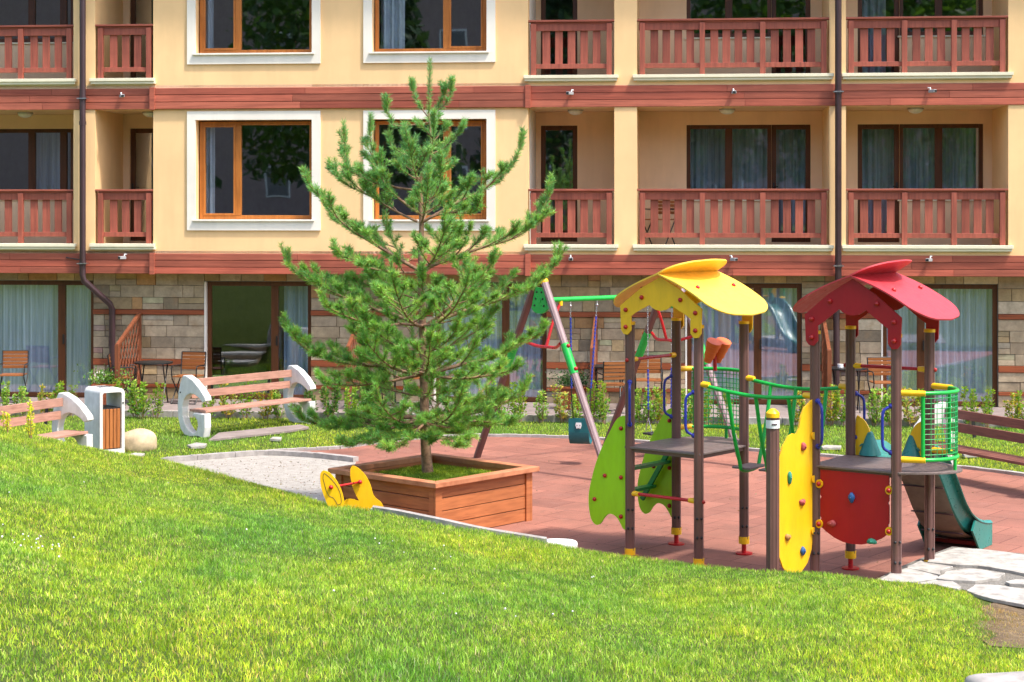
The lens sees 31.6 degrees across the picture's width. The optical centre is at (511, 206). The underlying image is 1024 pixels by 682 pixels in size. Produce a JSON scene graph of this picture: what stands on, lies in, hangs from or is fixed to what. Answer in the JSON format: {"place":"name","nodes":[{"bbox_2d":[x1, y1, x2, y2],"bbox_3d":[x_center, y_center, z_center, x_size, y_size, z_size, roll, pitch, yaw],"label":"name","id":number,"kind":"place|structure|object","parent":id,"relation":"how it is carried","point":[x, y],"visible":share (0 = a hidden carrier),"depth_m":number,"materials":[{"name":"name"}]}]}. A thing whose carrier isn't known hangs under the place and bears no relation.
{"place":"outdoors","nodes":[
{"label":"outdoors","id":0,"kind":"place"},
{"bbox_2d":[73,364,136,404],"bbox_3d":[-6.900,3.037,30.746,1.035,0.727,0.643,0,0,5],"label":"flowering shrub","id":1,"kind":"object","parent":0,"point":[107,377],"visible":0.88,"depth_m":30.68,"materials":[{"name":"green plant"}]},
{"bbox_2d":[213,375,283,391],"bbox_3d":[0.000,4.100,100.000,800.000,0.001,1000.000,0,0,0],"label":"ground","id":2,"kind":"structure","parent":0,"point":[243,383],"depth_m":41.83,"materials":[{"name":"green plant"}]},
{"bbox_2d":[0,0,1023,406],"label":"apartment building","id":3,"kind":"structure","parent":0,"point":[272,92],"depth_m":31.47,"materials":[{"name":"yellow paint"}]},
{"bbox_2d":[0,129,72,188],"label":"balcony window","id":4,"kind":"structure","parent":3,"relation":"in","point":[31,132],"depth_m":33.50,"materials":[{"name":"brown wood"}]},
{"bbox_2d":[0,0,72,42],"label":"balcony window","id":5,"kind":"structure","parent":3,"relation":"in","point":[31,3],"depth_m":33.50,"materials":[{"name":"brown wood"}]},
{"bbox_2d":[0,285,90,391],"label":"curtain","id":6,"kind":"object","parent":3,"relation":"hanging from","point":[29,318],"visible":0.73,"depth_m":32.49,"materials":[{"name":"fabric"}]},
{"bbox_2d":[0,281,93,396],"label":"terrace door","id":7,"kind":"structure","parent":3,"relation":"in","point":[62,285],"depth_m":32.22,"materials":[{"name":"brown wood"}]},
{"bbox_2d":[36,133,69,188],"bbox_3d":[-8.597,-0.450,33.832,0.678,1.900,0.124,0,0,5],"label":"curtain","id":8,"kind":"object","parent":3,"relation":"hanging from","point":[47,160],"visible":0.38,"depth_m":33.84,"materials":[{"name":"fabric"}]},
{"bbox_2d":[131,0,135,77],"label":"balcony door","id":9,"kind":"structure","parent":3,"relation":"in","point":[133,2],"depth_m":33.33,"materials":[{"name":"brown wood"}]},
{"bbox_2d":[131,129,152,240],"bbox_3d":[-6.724,-0.395,33.311,0.607,2.070,0.140,0,0,5],"label":"balcony door","id":10,"kind":"structure","parent":3,"relation":"in","point":[133,131],"depth_m":33.33,"materials":[{"name":"brown wood"}]},
{"bbox_2d":[206,127,214,212],"bbox_3d":[-5.309,-0.625,31.933,0.111,1.650,0.130,0,0,40],"label":"curtain","id":11,"kind":"object","parent":3,"relation":"hanging from","point":[210,166],"visible":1,"depth_m":31.92,"materials":[{"name":"fabric"}]},
{"bbox_2d":[207,0,213,47],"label":"curtain","id":12,"kind":"object","parent":3,"relation":"hanging from","point":[210,23],"visible":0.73,"depth_m":31.91,"materials":[{"name":"fabric"}]},
{"bbox_2d":[200,121,311,218],"bbox_3d":[-4.463,-0.625,31.633,2.017,1.710,0.096,0,0,5],"label":"window","id":13,"kind":"structure","parent":3,"relation":"in","point":[237,126],"depth_m":31.63,"materials":[{"name":"brown wood"}]},
{"bbox_2d":[200,0,311,52],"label":"window","id":14,"kind":"structure","parent":3,"relation":"in","point":[237,4],"depth_m":31.63,"materials":[{"name":"brown wood"}]},
{"bbox_2d":[207,282,310,398],"bbox_3d":[-4.446,2.365,31.918,1.877,2.069,0.088,0,0,5],"label":"terrace door","id":15,"kind":"structure","parent":3,"relation":"in","point":[274,285],"depth_m":31.86,"materials":[{"name":"brown wood"}]},
{"bbox_2d":[284,286,307,393],"bbox_3d":[-3.779,2.380,32.115,0.558,1.980,0.124,0,0,5],"label":"curtain","id":16,"kind":"object","parent":3,"relation":"hanging from","point":[296,303],"visible":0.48,"depth_m":32.12,"materials":[{"name":"fabric"}]},
{"bbox_2d":[381,0,404,48],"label":"curtain","id":17,"kind":"object","parent":3,"relation":"hanging from","point":[392,24],"visible":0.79,"depth_m":31.60,"materials":[{"name":"fabric"}]},
{"bbox_2d":[375,120,486,219],"bbox_3d":[-1.401,-0.625,31.341,1.948,1.710,0.096,0,0,5],"label":"window","id":18,"kind":"structure","parent":3,"relation":"in","point":[483,123],"depth_m":31.25,"materials":[{"name":"brown wood"}]},
{"bbox_2d":[375,0,486,51],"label":"window","id":19,"kind":"structure","parent":3,"relation":"in","point":[447,46],"depth_m":31.28,"materials":[{"name":"brown wood"}]},
{"bbox_2d":[441,287,541,396],"bbox_3d":[-0.353,2.380,31.717,1.868,1.980,0.126,0,0,5],"label":"curtain","id":20,"kind":"object","parent":3,"relation":"hanging from","point":[531,355],"visible":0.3,"depth_m":31.68,"materials":[{"name":"fabric"}]},
{"bbox_2d":[436,283,546,401],"bbox_3d":[-0.358,2.365,31.527,1.937,2.069,0.088,0,0,5],"label":"terrace door","id":21,"kind":"structure","parent":3,"relation":"in","point":[506,304],"depth_m":31.45,"materials":[{"name":"brown wood"}]},
{"bbox_2d":[541,126,576,241],"bbox_3d":[0.851,-0.405,32.586,0.659,2.090,0.140,0,0,5],"label":"balcony door","id":22,"kind":"structure","parent":3,"relation":"in","point":[543,128],"depth_m":32.59,"materials":[{"name":"brown wood"}]},
{"bbox_2d":[541,0,576,74],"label":"balcony door","id":23,"kind":"structure","parent":3,"relation":"in","point":[543,2],"depth_m":32.56,"materials":[{"name":"brown wood"}]},
{"bbox_2d":[687,125,770,188],"bbox_3d":[3.874,-0.785,32.332,1.503,1.330,0.078,0,0,5],"label":"balcony window","id":24,"kind":"structure","parent":3,"relation":"in","point":[728,128],"depth_m":32.29,"materials":[{"name":"brown wood"}]},
{"bbox_2d":[687,0,770,36],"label":"balcony window","id":25,"kind":"structure","parent":3,"relation":"in","point":[728,3],"depth_m":32.29,"materials":[{"name":"brown wood"}]},
{"bbox_2d":[691,288,796,398],"bbox_3d":[3.994,2.380,31.300,1.882,1.980,0.124,0,0,5],"label":"curtain","id":26,"kind":"object","parent":3,"relation":"hanging from","point":[779,340],"visible":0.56,"depth_m":31.27,"materials":[{"name":"fabric"}]},
{"bbox_2d":[687,284,800,404],"bbox_3d":[3.989,2.365,31.110,1.951,2.069,0.088,0,0,5],"label":"terrace door","id":27,"kind":"structure","parent":3,"relation":"in","point":[757,287],"depth_m":31.04,"materials":[{"name":"brown wood"}]},
{"bbox_2d":[691,129,804,232],"bbox_3d":[4.242,-0.400,32.603,2.141,2.000,0.125,0,0,5],"label":"curtain","id":28,"kind":"object","parent":3,"relation":"hanging from","point":[749,158],"visible":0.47,"depth_m":32.60,"materials":[{"name":"fabric"}]},
{"bbox_2d":[772,125,809,241],"bbox_3d":[4.964,-0.405,32.193,0.688,2.090,0.140,0,0,5],"label":"balcony door","id":29,"kind":"structure","parent":3,"relation":"in","point":[774,127],"depth_m":32.19,"materials":[{"name":"brown wood"}]},
{"bbox_2d":[772,0,809,73],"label":"balcony door","id":30,"kind":"structure","parent":3,"relation":"in","point":[807,2],"depth_m":32.19,"materials":[{"name":"brown wood"}]},
{"bbox_2d":[862,0,885,72],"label":"curtain","id":31,"kind":"object","parent":3,"relation":"hanging from","point":[873,8],"visible":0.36,"depth_m":32.38,"materials":[{"name":"fabric"}]},
{"bbox_2d":[858,124,898,241],"bbox_3d":[6.488,-0.405,32.047,0.728,2.090,0.140,0,0,5],"label":"balcony door","id":32,"kind":"structure","parent":3,"relation":"in","point":[860,126],"depth_m":32.03,"materials":[{"name":"brown wood"}]},
{"bbox_2d":[858,0,898,72],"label":"balcony door","id":33,"kind":"structure","parent":3,"relation":"in","point":[896,2],"depth_m":32.02,"materials":[{"name":"brown wood"}]},
{"bbox_2d":[862,128,977,232],"bbox_3d":[7.238,-0.400,32.316,2.133,2.000,0.126,0,0,5],"label":"curtain","id":34,"kind":"object","parent":3,"relation":"hanging from","point":[959,158],"visible":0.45,"depth_m":32.32,"materials":[{"name":"fabric"}]},
{"bbox_2d":[887,289,991,400],"bbox_3d":[7.277,2.380,30.986,1.850,1.980,0.125,0,0,5],"label":"curtain","id":35,"kind":"object","parent":3,"relation":"hanging from","point":[963,350],"visible":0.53,"depth_m":30.95,"materials":[{"name":"fabric"}]},
{"bbox_2d":[883,284,996,406],"bbox_3d":[7.273,2.365,30.796,1.919,2.069,0.088,0,0,5],"label":"terrace door","id":36,"kind":"structure","parent":3,"relation":"in","point":[920,325],"depth_m":30.75,"materials":[{"name":"brown wood"}]},
{"bbox_2d":[900,124,982,188],"bbox_3d":[7.577,-0.785,31.978,1.454,1.330,0.078,0,0,5],"label":"balcony window","id":37,"kind":"structure","parent":3,"relation":"in","point":[937,127],"depth_m":31.94,"materials":[{"name":"brown wood"}]},
{"bbox_2d":[900,0,982,35],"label":"balcony window","id":38,"kind":"structure","parent":3,"relation":"in","point":[937,3],"depth_m":31.95,"materials":[{"name":"brown wood"}]},
{"bbox_2d":[0,426,1023,681],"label":"hill","id":39,"kind":"structure","parent":0,"point":[260,655],"depth_m":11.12,"materials":[{"name":"green plant"}]},
{"bbox_2d":[372,505,546,543],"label":"hill kerb","id":40,"kind":"structure","parent":39,"relation":"on","point":[424,517],"depth_m":18.01,"materials":[{"name":"concrete"}]},
{"bbox_2d":[268,433,1023,475],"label":"playground kerb","id":41,"kind":"structure","parent":39,"relation":"on","point":[1010,472],"depth_m":25.88,"materials":[{"name":"concrete"}]},
{"bbox_2d":[964,671,1023,681],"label":"edge stone","id":42,"kind":"object","parent":39,"relation":"on","point":[1017,676],"visible":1,"depth_m":9.97,"materials":[{"name":"stone"}]},
{"bbox_2d":[0,392,1023,471],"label":"lawn","id":43,"kind":"structure","parent":0,"point":[527,432],"depth_m":27.73,"materials":[{"name":"plant"}]},
{"bbox_2d":[0,392,93,447],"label":"park bench","id":44,"kind":"object","parent":43,"relation":"on","point":[63,404],"visible":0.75,"depth_m":24.79,"materials":[{"name":"white concrete"}]},
{"bbox_2d":[85,385,124,452],"bbox_3d":[-5.779,3.027,25.675,0.380,0.946,0.515,0,0,-38],"label":"waste bin","id":45,"kind":"object","parent":43,"relation":"on","point":[105,426],"visible":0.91,"depth_m":25.54,"materials":[{"name":"white concrete"}]},
{"bbox_2d":[125,379,141,418],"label":"shrub","id":46,"kind":"object","parent":43,"relation":"on","point":[130,402],"visible":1,"depth_m":29.75,"materials":[{"name":"green plant"}]},
{"bbox_2d":[130,380,149,418],"bbox_3d":[-6.113,3.177,29.752,0.350,0.651,0.300,0,0,-6],"label":"shrub","id":47,"kind":"object","parent":43,"relation":"on","point":[143,404],"visible":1,"depth_m":29.72,"materials":[{"name":"green plant"}]},
{"bbox_2d":[125,428,156,451],"bbox_3d":[-5.386,3.402,25.977,0.569,0.429,0.472,0,0,-11],"label":"boulder","id":48,"kind":"object","parent":43,"relation":"on","point":[138,439],"visible":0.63,"depth_m":25.78,"materials":[{"name":"stone"}]},
{"bbox_2d":[147,382,166,418],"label":"shrub","id":49,"kind":"object","parent":43,"relation":"on","point":[158,410],"visible":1,"depth_m":29.78,"materials":[{"name":"green plant"}]},
{"bbox_2d":[218,383,236,417],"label":"shrub","id":50,"kind":"object","parent":43,"relation":"on","point":[222,398],"visible":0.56,"depth_m":29.71,"materials":[{"name":"green plant"}]},
{"bbox_2d":[236,380,256,419],"bbox_3d":[-4.381,3.138,29.607,0.270,0.728,0.380,0,0,33],"label":"shrub","id":51,"kind":"object","parent":43,"relation":"on","point":[245,409],"visible":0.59,"depth_m":29.62,"materials":[{"name":"green plant"}]},
{"bbox_2d":[178,365,315,437],"bbox_3d":[-4.128,3.038,28.356,0.637,0.925,2.370,0,0,39],"label":"park bench","id":52,"kind":"object","parent":43,"relation":"on","point":[191,386],"visible":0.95,"depth_m":28.19,"materials":[{"name":"white concrete"}]},
{"bbox_2d":[209,425,308,441],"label":"paving slab","id":53,"kind":"structure","parent":43,"relation":"on","point":[220,436],"depth_m":27.59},
{"bbox_2d":[164,450,358,462],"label":"sandpit kerb","id":54,"kind":"structure","parent":43,"relation":"on","point":[308,454],"depth_m":25.08,"materials":[{"name":"concrete"}]},
{"bbox_2d":[175,456,355,502],"bbox_3d":[-4.425,3.496,21.960,5.150,0.001,6.919,0,0,0],"label":"sandpit","id":55,"kind":"object","parent":43,"relation":"on","point":[257,465],"visible":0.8,"depth_m":24.02,"materials":[{"name":"beige sand"}]},
{"bbox_2d":[256,390,275,419],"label":"shrub","id":56,"kind":"object","parent":43,"relation":"on","point":[269,410],"visible":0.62,"depth_m":29.55,"materials":[{"name":"green plant"}]},
{"bbox_2d":[318,370,341,418],"bbox_3d":[-2.970,3.083,29.466,0.424,0.838,0.322,0,0,-32],"label":"shrub","id":57,"kind":"object","parent":43,"relation":"on","point":[336,395],"visible":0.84,"depth_m":29.43,"materials":[{"name":"green plant"}]},
{"bbox_2d":[343,386,361,414],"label":"shrub","id":58,"kind":"object","parent":43,"relation":"on","point":[353,405],"visible":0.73,"depth_m":29.49,"materials":[{"name":"green plant"}]},
{"bbox_2d":[10,410,1008,427],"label":"terrace kerb","id":59,"kind":"structure","parent":43,"relation":"on","point":[528,417],"depth_m":29.33,"materials":[{"name":"concrete"}]},
{"bbox_2d":[509,382,527,422],"bbox_3d":[0.095,3.168,29.227,0.308,0.669,0.360,0,0,-23],"label":"shrub","id":60,"kind":"object","parent":43,"relation":"on","point":[518,408],"visible":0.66,"depth_m":29.20,"materials":[{"name":"green plant"}]},
{"bbox_2d":[533,389,549,422],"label":"shrub","id":61,"kind":"object","parent":43,"relation":"on","point":[541,398],"visible":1,"depth_m":29.17,"materials":[{"name":"green plant"}]},
{"bbox_2d":[551,384,568,422],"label":"shrub","id":62,"kind":"object","parent":43,"relation":"on","point":[562,413],"visible":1,"depth_m":29.18,"materials":[{"name":"green plant"}]},
{"bbox_2d":[586,379,603,421],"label":"shrub","id":63,"kind":"object","parent":43,"relation":"on","point":[593,404],"visible":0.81,"depth_m":29.09,"materials":[{"name":"green plant"}]},
{"bbox_2d":[596,383,610,423],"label":"shrub","id":64,"kind":"object","parent":43,"relation":"on","point":[603,402],"visible":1,"depth_m":29.05,"materials":[{"name":"green plant"}]},
{"bbox_2d":[635,388,647,423],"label":"shrub","id":65,"kind":"object","parent":43,"relation":"on","point":[638,416],"visible":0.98,"depth_m":29.00,"materials":[{"name":"green plant"}]},
{"bbox_2d":[642,386,659,423],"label":"shrub","id":66,"kind":"object","parent":43,"relation":"on","point":[652,413],"visible":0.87,"depth_m":28.97,"materials":[{"name":"green plant"}]},
{"bbox_2d":[681,388,692,423],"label":"shrub","id":67,"kind":"object","parent":43,"relation":"on","point":[689,409],"visible":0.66,"depth_m":28.96,"materials":[{"name":"green plant"}]},
{"bbox_2d":[820,384,841,426],"bbox_3d":[5.029,3.149,28.720,0.269,0.707,0.390,0,0,-44],"label":"shrub","id":68,"kind":"object","parent":43,"relation":"on","point":[831,415],"visible":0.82,"depth_m":28.68,"materials":[{"name":"green plant"}]},
{"bbox_2d":[834,385,845,424],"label":"shrub","id":69,"kind":"object","parent":43,"relation":"on","point":[842,416],"visible":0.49,"depth_m":28.66,"materials":[{"name":"green plant"}]},
{"bbox_2d":[865,387,882,425],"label":"shrub","id":70,"kind":"object","parent":43,"relation":"on","point":[874,396],"visible":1,"depth_m":28.67,"materials":[{"name":"green plant"}]},
{"bbox_2d":[881,386,890,426],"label":"shrub","id":71,"kind":"object","parent":43,"relation":"on","point":[887,417],"visible":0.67,"depth_m":28.62,"materials":[{"name":"green plant"}]},
{"bbox_2d":[902,385,919,427],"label":"shrub","id":72,"kind":"object","parent":43,"relation":"on","point":[907,407],"visible":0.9,"depth_m":28.59,"materials":[{"name":"green plant"}]},
{"bbox_2d":[960,386,979,424],"bbox_3d":[7.221,3.172,28.553,0.305,0.662,0.356,0,0,-7],"label":"shrub","id":73,"kind":"object","parent":43,"relation":"on","point":[973,402],"visible":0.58,"depth_m":28.51,"materials":[{"name":"green plant"}]},
{"bbox_2d":[980,388,995,427],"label":"shrub","id":74,"kind":"object","parent":43,"relation":"on","point":[986,409],"visible":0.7,"depth_m":28.50,"materials":[{"name":"green plant"}]},
{"bbox_2d":[1003,392,1021,428],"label":"shrub","id":75,"kind":"object","parent":43,"relation":"on","point":[1013,403],"visible":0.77,"depth_m":28.39,"materials":[{"name":"green plant"}]},
{"bbox_2d":[0,396,1023,420],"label":"terrace","id":76,"kind":"structure","parent":0,"point":[782,409],"depth_m":30.55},
{"bbox_2d":[0,350,28,402],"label":"terrace chair","id":77,"kind":"object","parent":76,"relation":"on","point":[16,353],"visible":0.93,"depth_m":31.75,"materials":[{"name":"brown wood"}]},
{"bbox_2d":[107,353,138,401],"bbox_3d":[-6.681,2.970,31.085,0.510,0.876,0.484,0,0,-9],"label":"terrace chair","id":78,"kind":"object","parent":76,"relation":"on","point":[110,365],"visible":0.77,"depth_m":30.91,"materials":[{"name":"brown wood"}]},
{"bbox_2d":[115,313,141,396],"bbox_3d":[-6.634,2.640,31.293,0.070,1.520,1.320,0,0,5],"label":"lattice screen","id":79,"kind":"object","parent":76,"relation":"on","point":[136,321],"visible":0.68,"depth_m":31.39,"materials":[{"name":"brown wood"}]},
{"bbox_2d":[134,360,172,403],"bbox_3d":[-6.159,3.041,31.087,0.660,0.732,0.660,0,0,0],"label":"bistro table","id":80,"kind":"object","parent":76,"relation":"on","point":[154,362],"visible":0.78,"depth_m":31.00,"materials":[{"name":"black metal"}]},
{"bbox_2d":[170,351,205,404],"bbox_3d":[-5.595,2.970,31.290,0.484,0.876,0.510,0,0,12],"label":"terrace chair","id":81,"kind":"object","parent":76,"relation":"on","point":[188,354],"visible":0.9,"depth_m":31.48,"materials":[{"name":"brown wood"}]},
{"bbox_2d":[346,324,362,407],"bbox_3d":[-2.684,2.640,30.915,0.071,1.520,1.320,0,0,5],"label":"lattice screen","id":82,"kind":"object","parent":76,"relation":"on","point":[352,340],"visible":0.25,"depth_m":30.62,"materials":[{"name":"brown wood"}]},
{"bbox_2d":[545,368,598,409],"bbox_3d":[1.042,3.056,30.325,0.990,0.688,0.649,0,0,-2],"label":"shrub","id":83,"kind":"object","parent":76,"relation":"on","point":[567,386],"visible":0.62,"depth_m":30.23,"materials":[{"name":"green plant"}]},
{"bbox_2d":[590,315,597,410],"bbox_3d":[1.385,2.640,30.526,0.070,1.520,1.320,0,0,5],"label":"lattice screen","id":84,"kind":"object","parent":76,"relation":"on","point":[595,361],"visible":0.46,"depth_m":30.50,"materials":[{"name":"brown wood"}]},
{"bbox_2d":[595,361,624,413],"bbox_3d":[1.662,2.970,29.831,0.484,0.876,0.510,0,0,-12],"label":"terrace chair","id":85,"kind":"object","parent":76,"relation":"on","point":[609,366],"visible":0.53,"depth_m":29.60,"materials":[{"name":"brown wood"}]},
{"bbox_2d":[635,355,662,408],"bbox_3d":[2.308,2.970,30.584,0.484,0.876,0.510,0,0,3],"label":"terrace chair","id":86,"kind":"object","parent":76,"relation":"on","point":[651,366],"visible":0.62,"depth_m":30.79,"materials":[{"name":"brown wood"}]},
{"bbox_2d":[822,321,831,410],"bbox_3d":[5.239,2.640,30.157,0.070,1.520,1.320,0,0,5],"label":"lattice screen","id":87,"kind":"object","parent":76,"relation":"on","point":[826,365],"visible":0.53,"depth_m":30.02,"materials":[{"name":"brown wood"}]},
{"bbox_2d":[832,366,866,412],"bbox_3d":[5.541,3.041,29.967,0.660,0.732,0.660,0,0,5],"label":"bistro table","id":88,"kind":"object","parent":76,"relation":"on","point":[835,368],"visible":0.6,"depth_m":29.84,"materials":[{"name":"black metal"}]},
{"bbox_2d":[867,357,890,411],"bbox_3d":[6.201,2.970,30.161,0.484,0.876,0.510,0,0,-3],"label":"terrace chair","id":89,"kind":"object","parent":76,"relation":"on","point":[871,360],"visible":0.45,"depth_m":30.37,"materials":[{"name":"brown wood"}]},
{"bbox_2d":[310,437,1023,579],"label":"rubber playground","id":90,"kind":"object","parent":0,"point":[560,502],"visible":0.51,"depth_m":20.62,"materials":[{"name":"rubber"}]},
{"bbox_2d":[320,465,382,509],"bbox_3d":[-1.671,3.119,19.029,0.677,0.746,0.263,0,0,0],"label":"spring toy","id":91,"kind":"object","parent":90,"relation":"on","point":[333,493],"visible":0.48,"depth_m":19.14,"materials":[{"name":"yellow plastic"}]},
{"bbox_2d":[328,453,539,527],"bbox_3d":[-0.863,3.196,20.043,1.662,0.607,1.662,0,0,42],"label":"tree planter","id":92,"kind":"object","parent":90,"relation":"on","point":[501,494],"visible":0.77,"depth_m":19.58,"materials":[{"name":"wood"}]},
{"bbox_2d":[278,57,569,474],"bbox_3d":[-1.013,0.668,20.316,2.782,4.738,2.652,0,0,-40],"label":"pine tree","id":93,"kind":"object","parent":92,"relation":"in","point":[386,286],"visible":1,"depth_m":20.06,"materials":[{"name":"green plant"}]},
{"bbox_2d":[375,463,493,480],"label":"planter grass","id":94,"kind":"structure","parent":92,"relation":"in","point":[448,471],"depth_m":20.29,"materials":[{"name":"green plant"}]},
{"bbox_2d":[474,278,736,457],"bbox_3d":[1.309,2.229,24.693,2.430,2.568,2.964,0,0,-37],"label":"swing frame","id":95,"kind":"object","parent":90,"relation":"on","point":[540,300],"visible":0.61,"depth_m":24.22,"materials":[{"name":"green metal"}]},
{"bbox_2d":[568,301,597,443],"bbox_3d":[0.967,2.229,24.448,0.415,1.968,0.337,0,0,0],"label":"bucket swing","id":96,"kind":"object","parent":95,"relation":"hanging from","point":[578,431],"visible":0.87,"depth_m":24.34,"materials":[{"name":"teal plastic"}]},
{"bbox_2d":[643,306,672,434],"bbox_3d":[2.062,2.209,25.237,0.480,1.929,0.180,0,0,-36],"label":"flat swing","id":97,"kind":"object","parent":95,"relation":"hanging from","point":[648,433],"visible":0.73,"depth_m":25.11,"materials":[{"name":"black rubber"}]},
{"bbox_2d":[589,259,992,573],"bbox_3d":[2.867,1.996,17.566,4.182,3.009,2.905,0,0,0],"label":"climbing set","id":98,"kind":"object","parent":90,"relation":"on","point":[855,490],"visible":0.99,"depth_m":17.34,"materials":[{"name":"red metal"}]},
{"bbox_2d":[913,402,1023,465],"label":"park bench","id":99,"kind":"object","parent":90,"relation":"on","point":[973,417],"visible":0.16,"depth_m":22.88,"materials":[{"name":"brown wood"}]},
{"bbox_2d":[877,547,1023,589],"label":"stone path","id":100,"kind":"structure","parent":0,"point":[1001,581],"depth_m":16.22,"materials":[{"name":"grey stone"}]},
{"bbox_2d":[881,568,937,582],"bbox_3d":[3.583,3.317,16.163,0.430,0.030,0.633,0,0,29],"label":"flagstone","id":101,"kind":"object","parent":100,"relation":"on","point":[911,575],"visible":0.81,"depth_m":16.13,"materials":[{"name":"grey stone"}]},
{"bbox_2d":[907,561,952,575],"bbox_3d":[3.828,3.317,16.549,0.392,0.030,0.527,0,0,-39],"label":"flagstone","id":102,"kind":"object","parent":100,"relation":"on","point":[934,569],"visible":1,"depth_m":16.53,"materials":[{"name":"grey stone"}]},
{"bbox_2d":[936,568,1004,583],"bbox_3d":[4.110,3.317,16.196,0.491,0.030,0.607,0,0,29],"label":"flagstone","id":103,"kind":"object","parent":100,"relation":"on","point":[970,576],"visible":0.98,"depth_m":16.13,"materials":[{"name":"white stone"}]},
{"bbox_2d":[927,548,1023,575],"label":"flagstone","id":104,"kind":"object","parent":100,"relation":"on","point":[1005,562],"visible":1,"depth_m":16.86,"materials":[{"name":"grey stone"}]},
{"bbox_2d":[967,584,1023,607],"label":"flagstone","id":105,"kind":"object","parent":100,"relation":"on","point":[1007,595],"visible":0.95,"depth_m":15.42,"materials":[{"name":"white stone"}]},
{"bbox_2d":[976,602,1023,647],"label":"bare soil","id":106,"kind":"structure","parent":0,"point":[1012,635],"depth_m":13.58,"materials":[{"name":"brown soil"}]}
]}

